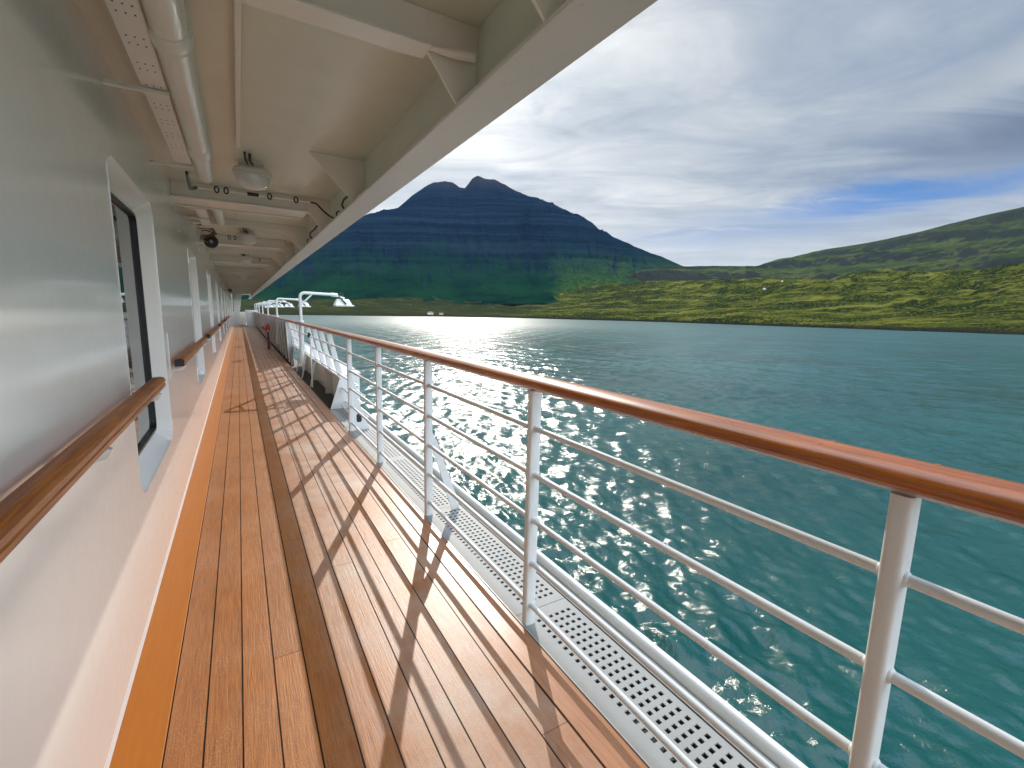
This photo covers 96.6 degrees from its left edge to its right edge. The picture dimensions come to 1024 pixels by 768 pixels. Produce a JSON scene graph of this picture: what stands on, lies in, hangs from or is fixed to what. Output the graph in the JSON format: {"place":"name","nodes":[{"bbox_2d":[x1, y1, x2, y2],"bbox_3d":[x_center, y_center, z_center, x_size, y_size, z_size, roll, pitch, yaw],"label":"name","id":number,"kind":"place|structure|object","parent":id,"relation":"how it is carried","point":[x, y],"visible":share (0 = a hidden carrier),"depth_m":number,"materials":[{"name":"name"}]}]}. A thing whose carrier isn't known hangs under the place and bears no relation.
{"place":"outdoors","nodes":[
{"label":"outdoors","id":0,"kind":"place"},
{"bbox_2d":[109,326,234,767],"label":"deck margin plank","id":1,"kind":"object","parent":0,"point":[141,739],"visible":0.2,"depth_m":2.00,"materials":[{"name":"orange wood"}]},
{"bbox_2d":[162,326,604,767],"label":"deck","id":2,"kind":"structure","parent":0,"point":[335,618],"depth_m":2.03,"materials":[{"name":"brown wood"}]},
{"bbox_2d":[0,0,232,767],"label":"cabin wall","id":3,"kind":"structure","parent":2,"relation":"on","point":[110,278],"depth_m":1.45,"materials":[{"name":"white metal"}]},
{"bbox_2d":[0,377,165,563],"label":"wall handrail","id":4,"kind":"object","parent":3,"relation":"attached to","point":[26,506],"depth_m":1.02,"materials":[{"name":"brown wood"}]},
{"bbox_2d":[107,152,172,493],"bbox_3d":[-2.040,-0.302,2.484,0.094,1.543,1.198,-4,10,-30],"label":"window","id":5,"kind":"structure","parent":3,"relation":"in","point":[132,216],"depth_m":2.77,"materials":[{"name":"white paint"}]},
{"bbox_2d":[101,0,192,168],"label":"cable tray","id":6,"kind":"object","parent":3,"relation":"attached to","point":[129,19],"visible":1,"depth_m":1.88,"materials":[{"name":"beige paint"}]},
{"bbox_2d":[167,330,177,376],"bbox_3d":[-2.499,-0.233,3.368,0.006,0.310,0.470,-4,10,-30],"label":"wall hatch","id":7,"kind":"object","parent":3,"relation":"attached to","point":[172,346],"depth_m":3.29,"materials":[{"name":"white paint"}]},
{"bbox_2d":[173,337,207,372],"bbox_3d":[-3.062,-0.320,4.393,0.092,0.116,2.832,-4,10,-30],"label":"wall handrail","id":8,"kind":"object","parent":3,"relation":"attached to","point":[183,359],"depth_m":3.56,"materials":[{"name":"brown wood"}]},
{"bbox_2d":[188,247,204,385],"bbox_3d":[-3.857,-0.807,5.515,0.094,1.543,1.198,-4,10,-30],"label":"window","id":9,"kind":"structure","parent":3,"relation":"in","point":[191,257],"depth_m":5.97,"materials":[{"name":"white paint"}]},
{"bbox_2d":[183,208,211,227],"bbox_3d":[-3.335,-1.776,4.830,0.229,0.069,1.100,-4,10,-30],"label":"cable tray","id":10,"kind":"object","parent":3,"relation":"attached to","point":[204,217],"visible":0.98,"depth_m":4.82,"materials":[{"name":"beige paint"}]},
{"bbox_2d":[198,236,218,247],"bbox_3d":[-4.125,-1.933,6.202,0.239,0.171,0.122,-4,10,-30],"label":"deck loudspeaker","id":11,"kind":"object","parent":3,"relation":"attached to","point":[213,242],"visible":0.88,"depth_m":6.18,"materials":[{"name":"black plastic"}]},
{"bbox_2d":[207,271,215,355],"bbox_3d":[-5.675,-1.312,8.546,0.094,1.543,1.198,-4,10,-30],"label":"window","id":12,"kind":"structure","parent":3,"relation":"in","point":[208,274],"depth_m":9.02,"materials":[{"name":"white paint"}]},
{"bbox_2d":[205,326,219,340],"bbox_3d":[-5.043,-0.870,7.696,0.092,0.116,3.552,-4,10,-30],"label":"wall handrail","id":13,"kind":"object","parent":3,"relation":"attached to","point":[211,333],"depth_m":6.89,"materials":[{"name":"brown wood"}]},
{"bbox_2d":[215,280,221,343],"bbox_3d":[-7.493,-1.817,11.576,0.094,1.543,1.198,-4,10,-30],"label":"window","id":14,"kind":"structure","parent":3,"relation":"in","point":[215,280],"depth_m":12.06,"materials":[{"name":"white paint"}]},
{"bbox_2d":[220,286,224,335],"bbox_3d":[-9.310,-2.322,14.607,0.094,1.543,1.198,-4,10,-30],"label":"window","id":15,"kind":"structure","parent":3,"relation":"in","point":[220,286],"depth_m":15.09,"materials":[{"name":"white paint"}]},
{"bbox_2d":[224,294,226,330],"bbox_3d":[-11.128,-2.827,17.638,0.094,1.543,1.198,-4,10,-30],"label":"window","id":16,"kind":"structure","parent":3,"relation":"in","point":[224,294],"depth_m":18.15,"materials":[{"name":"white paint"}]},
{"bbox_2d":[74,0,657,298],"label":"deck overhang","id":17,"kind":"object","parent":3,"relation":"attached to","point":[365,106],"visible":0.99,"depth_m":2.10,"materials":[{"name":"beige paint"}]},
{"bbox_2d":[140,0,213,182],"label":"ceiling pipe","id":18,"kind":"object","parent":17,"relation":"attached to","point":[170,30],"visible":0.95,"depth_m":1.83,"materials":[{"name":"white metal"}]},
{"bbox_2d":[197,224,216,242],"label":"copper cables","id":19,"kind":"object","parent":17,"relation":"hanging from","point":[212,233],"visible":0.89,"depth_m":5.86,"materials":[{"name":"brown metal"}]},
{"bbox_2d":[212,210,224,225],"bbox_3d":[-3.158,-1.837,4.915,0.100,0.124,1.181,-4,10,-30],"label":"ceiling pipe","id":20,"kind":"object","parent":17,"relation":"attached to","point":[219,217],"visible":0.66,"depth_m":4.88,"materials":[{"name":"white metal"}]},
{"bbox_2d":[233,0,240,147],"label":"ceiling conduit","id":21,"kind":"object","parent":17,"relation":"attached to","point":[237,33],"visible":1,"depth_m":1.91,"materials":[{"name":"white metal"}]},
{"bbox_2d":[219,235,260,240],"bbox_3d":[-4.003,-2.142,6.721,0.530,0.062,0.030,-4,10,-30],"label":"cable conduit","id":22,"kind":"object","parent":17,"relation":"attached to","point":[234,237],"visible":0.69,"depth_m":6.65,"materials":[{"name":"white metal"}]},
{"bbox_2d":[237,254,251,263],"bbox_3d":[-5.327,-2.478,9.021,0.255,0.191,0.388,1,9,-4],"label":"ceiling lamp","id":23,"kind":"object","parent":17,"relation":"hanging from","point":[244,258],"visible":0.98,"depth_m":9.05,"materials":[{"name":"beige"}]},
{"bbox_2d":[236,228,257,244],"bbox_3d":[-3.672,-2.018,6.262,0.255,0.191,0.388,1,9,-4],"label":"ceiling lamp","id":24,"kind":"object","parent":17,"relation":"hanging from","point":[247,237],"visible":1,"depth_m":6.29,"materials":[{"name":"beige"}]},
{"bbox_2d":[231,152,272,190],"bbox_3d":[-1.923,-1.526,3.306,0.255,0.191,0.388,1,9,-4],"label":"ceiling lamp","id":25,"kind":"object","parent":17,"relation":"hanging from","point":[252,175],"visible":1,"depth_m":3.33,"materials":[{"name":"beige paint"}]},
{"bbox_2d":[185,171,333,218],"bbox_3d":[-2.131,-1.576,3.927,1.079,0.256,0.586,-4,10,-30],"label":"cable conduit","id":26,"kind":"object","parent":17,"relation":"attached to","point":[224,190],"visible":0.98,"depth_m":4.07,"materials":[{"name":"white metal"}]},
{"bbox_2d":[307,225,317,241],"bbox_3d":[-2.310,-1.724,5.274,0.065,0.128,0.625,-4,10,-29],"label":"cable connector","id":27,"kind":"object","parent":17,"relation":"attached to","point":[309,239],"visible":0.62,"depth_m":5.25,"materials":[{"name":"black rubber"}]},
{"bbox_2d":[336,196,347,215],"bbox_3d":[-1.349,-1.460,3.692,0.065,0.128,0.625,-4,10,-29],"label":"cable connector","id":28,"kind":"object","parent":17,"relation":"attached to","point":[343,207],"visible":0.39,"depth_m":3.70,"materials":[{"name":"beige paint"}]},
{"bbox_2d":[233,294,241,325],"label":"end pillar","id":29,"kind":"structure","parent":2,"relation":"on","point":[237,301],"depth_m":35.28,"materials":[{"name":"white metal"}]},
{"bbox_2d":[232,312,246,325],"bbox_3d":[-21.291,-5.162,36.255,1.530,1.120,0.900,-4,10,-30],"label":"end bulkhead","id":30,"kind":"object","parent":2,"relation":"on","point":[242,319],"visible":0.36,"depth_m":36.39,"materials":[{"name":"white metal"}]},
{"bbox_2d":[245,310,257,326],"bbox_3d":[-20.346,-5.134,35.708,0.860,1.270,0.900,-4,10,-30],"label":"end locker","id":31,"kind":"object","parent":2,"relation":"on","point":[250,317],"visible":0.78,"depth_m":35.33,"materials":[{"name":"white metal"}]},
{"bbox_2d":[262,323,270,348],"bbox_3d":[-8.648,-1.687,16.065,0.264,0.924,0.183,-4,10,-30],"label":"fire hydrant","id":32,"kind":"object","parent":2,"relation":"on","point":[267,328],"visible":0.99,"depth_m":16.07,"materials":[{"name":"red metal"}]},
{"bbox_2d":[254,327,647,767],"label":"deck edge plank","id":33,"kind":"object","parent":2,"relation":"attached to","point":[606,743],"visible":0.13,"depth_m":2.05,"materials":[{"name":"brown wood"}]},
{"bbox_2d":[232,176,681,304],"bbox_3d":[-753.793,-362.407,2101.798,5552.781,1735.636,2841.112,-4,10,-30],"label":"mountain","id":34,"kind":"structure","parent":0,"point":[484,241],"depth_m":2262.90,"materials":[{"name":"green plant"}]},
{"bbox_2d":[232,263,1023,334],"bbox_3d":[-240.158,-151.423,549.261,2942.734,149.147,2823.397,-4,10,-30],"label":"hills","id":35,"kind":"structure","parent":0,"point":[987,301],"depth_m":1031.00,"materials":[{"name":"green plant"}]},
{"bbox_2d":[246,315,1023,767],"bbox_3d":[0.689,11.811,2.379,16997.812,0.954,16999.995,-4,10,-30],"label":"water","id":36,"kind":"structure","parent":0,"point":[950,399],"depth_m":33.16,"materials":[{"name":"teal liquid"}]},
{"bbox_2d":[246,324,807,767],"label":"ship hull","id":37,"kind":"object","parent":36,"relation":"on","point":[769,749],"visible":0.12,"depth_m":1.93,"materials":[{"name":"white metal"}]},
{"bbox_2d":[331,408,372,429],"bbox_3d":[-2.166,0.471,6.095,0.291,0.035,1.292,-4,10,-30],"label":"grating panel","id":38,"kind":"object","parent":37,"relation":"on","point":[342,415],"visible":0.35,"depth_m":6.17,"materials":[{"name":"white metal"}]},
{"bbox_2d":[349,428,404,460],"bbox_3d":[-1.507,0.654,4.996,0.291,0.035,1.292,-4,10,-30],"label":"grating panel","id":39,"kind":"object","parent":37,"relation":"on","point":[390,450],"visible":0.7,"depth_m":4.90,"materials":[{"name":"white metal"}]},
{"bbox_2d":[376,457,450,511],"bbox_3d":[-0.848,0.837,3.896,0.291,0.035,1.292,-4,10,-30],"label":"grating panel","id":40,"kind":"object","parent":37,"relation":"on","point":[407,467],"visible":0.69,"depth_m":3.85,"materials":[{"name":"white metal"}]},
{"bbox_2d":[422,505,563,615],"bbox_3d":[-0.189,1.020,2.797,0.291,0.035,1.292,-4,10,-30],"label":"grating panel","id":41,"kind":"object","parent":37,"relation":"on","point":[511,602],"visible":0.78,"depth_m":2.68,"materials":[{"name":"white metal"}]},
{"bbox_2d":[256,327,741,767],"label":"deck gutter","id":42,"kind":"object","parent":37,"relation":"on","point":[318,388],"depth_m":2.19,"materials":[{"name":"grey metal"}]},
{"bbox_2d":[255,313,293,365],"bbox_3d":[-13.567,-3.141,24.910,0.160,1.300,30.000,-4,10,-30],"label":"bulwark","id":43,"kind":"object","parent":42,"relation":"on","point":[284,347],"visible":0.78,"depth_m":14.53,"materials":[{"name":"grey metal"}]},
{"bbox_2d":[291,332,360,408],"bbox_3d":[-4.122,-0.469,9.455,0.467,1.317,6.616,-4,10,-30],"label":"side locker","id":44,"kind":"object","parent":42,"relation":"on","point":[332,382],"visible":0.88,"depth_m":8.10,"materials":[{"name":"white metal"}]},
{"bbox_2d":[257,329,651,767],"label":"deck edge strip","id":45,"kind":"object","parent":42,"relation":"on","point":[581,691],"visible":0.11,"depth_m":2.05,"materials":[{"name":"grey metal"}]},
{"bbox_2d":[255,312,1023,767],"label":"ship railing","id":46,"kind":"object","parent":42,"relation":"on","point":[909,484],"visible":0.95,"depth_m":1.16,"materials":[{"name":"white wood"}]},
{"bbox_2d":[256,303,272,324],"bbox_3d":[-16.983,-4.793,31.408,1.093,1.527,0.328,-4,10,-30],"label":"rail floodlight","id":47,"kind":"object","parent":46,"relation":"attached to","point":[256,310],"visible":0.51,"depth_m":31.16,"materials":[{"name":"white metal"}]},
{"bbox_2d":[258,302,275,327],"bbox_3d":[-14.947,-4.227,28.012,1.093,1.527,0.328,-4,10,-30],"label":"rail floodlight","id":48,"kind":"object","parent":46,"relation":"attached to","point":[273,305],"visible":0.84,"depth_m":27.79,"materials":[{"name":"white metal"}]},
{"bbox_2d":[262,301,283,330],"bbox_3d":[-12.503,-3.547,23.937,1.093,1.527,0.328,-4,10,-30],"label":"rail floodlight","id":49,"kind":"object","parent":46,"relation":"attached to","point":[280,305],"visible":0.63,"depth_m":23.70,"materials":[{"name":"white metal"}]},
{"bbox_2d":[267,300,293,322],"bbox_3d":[-10.008,-2.854,19.776,1.093,1.527,0.328,-4,10,-30],"label":"rail floodlight","id":50,"kind":"object","parent":46,"relation":"attached to","point":[286,305],"visible":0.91,"depth_m":19.53,"materials":[{"name":"white metal"}]},
{"bbox_2d":[275,298,310,343],"bbox_3d":[-7.310,-2.104,15.277,1.093,1.527,0.328,-4,10,-30],"label":"rail floodlight","id":51,"kind":"object","parent":46,"relation":"attached to","point":[305,304],"visible":0.71,"depth_m":15.06,"materials":[{"name":"white metal"}]},
{"bbox_2d":[298,291,353,365],"bbox_3d":[-3.873,-1.149,9.546,1.093,1.527,0.328,-4,10,-30],"label":"rail floodlight","id":52,"kind":"object","parent":46,"relation":"attached to","point":[341,302],"visible":0.99,"depth_m":9.34,"materials":[{"name":"white metal"}]},
{"bbox_2d":[341,389,368,417],"bbox_3d":[-2.146,0.259,6.246,0.222,0.242,0.922,-4,10,-30],"label":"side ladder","id":53,"kind":"object","parent":46,"relation":"attached to","point":[342,406],"visible":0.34,"depth_m":6.29,"materials":[{"name":"white metal"}]},
{"bbox_2d":[516,598,754,767],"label":"grating panel","id":54,"kind":"object","parent":37,"relation":"on","point":[651,753],"visible":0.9,"depth_m":1.73,"materials":[{"name":"white metal"}]},
{"bbox_2d":[366,0,1023,265],"label":"sky","id":55,"kind":"structure","parent":0,"point":[696,132],"materials":[{"name":"white"}]},
{"bbox_2d":[626,207,1023,281],"bbox_3d":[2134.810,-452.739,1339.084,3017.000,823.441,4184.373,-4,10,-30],"label":"hillside","id":56,"kind":"structure","parent":0,"point":[988,241],"depth_m":2037.12,"materials":[{"name":"green plant"}]}
]}

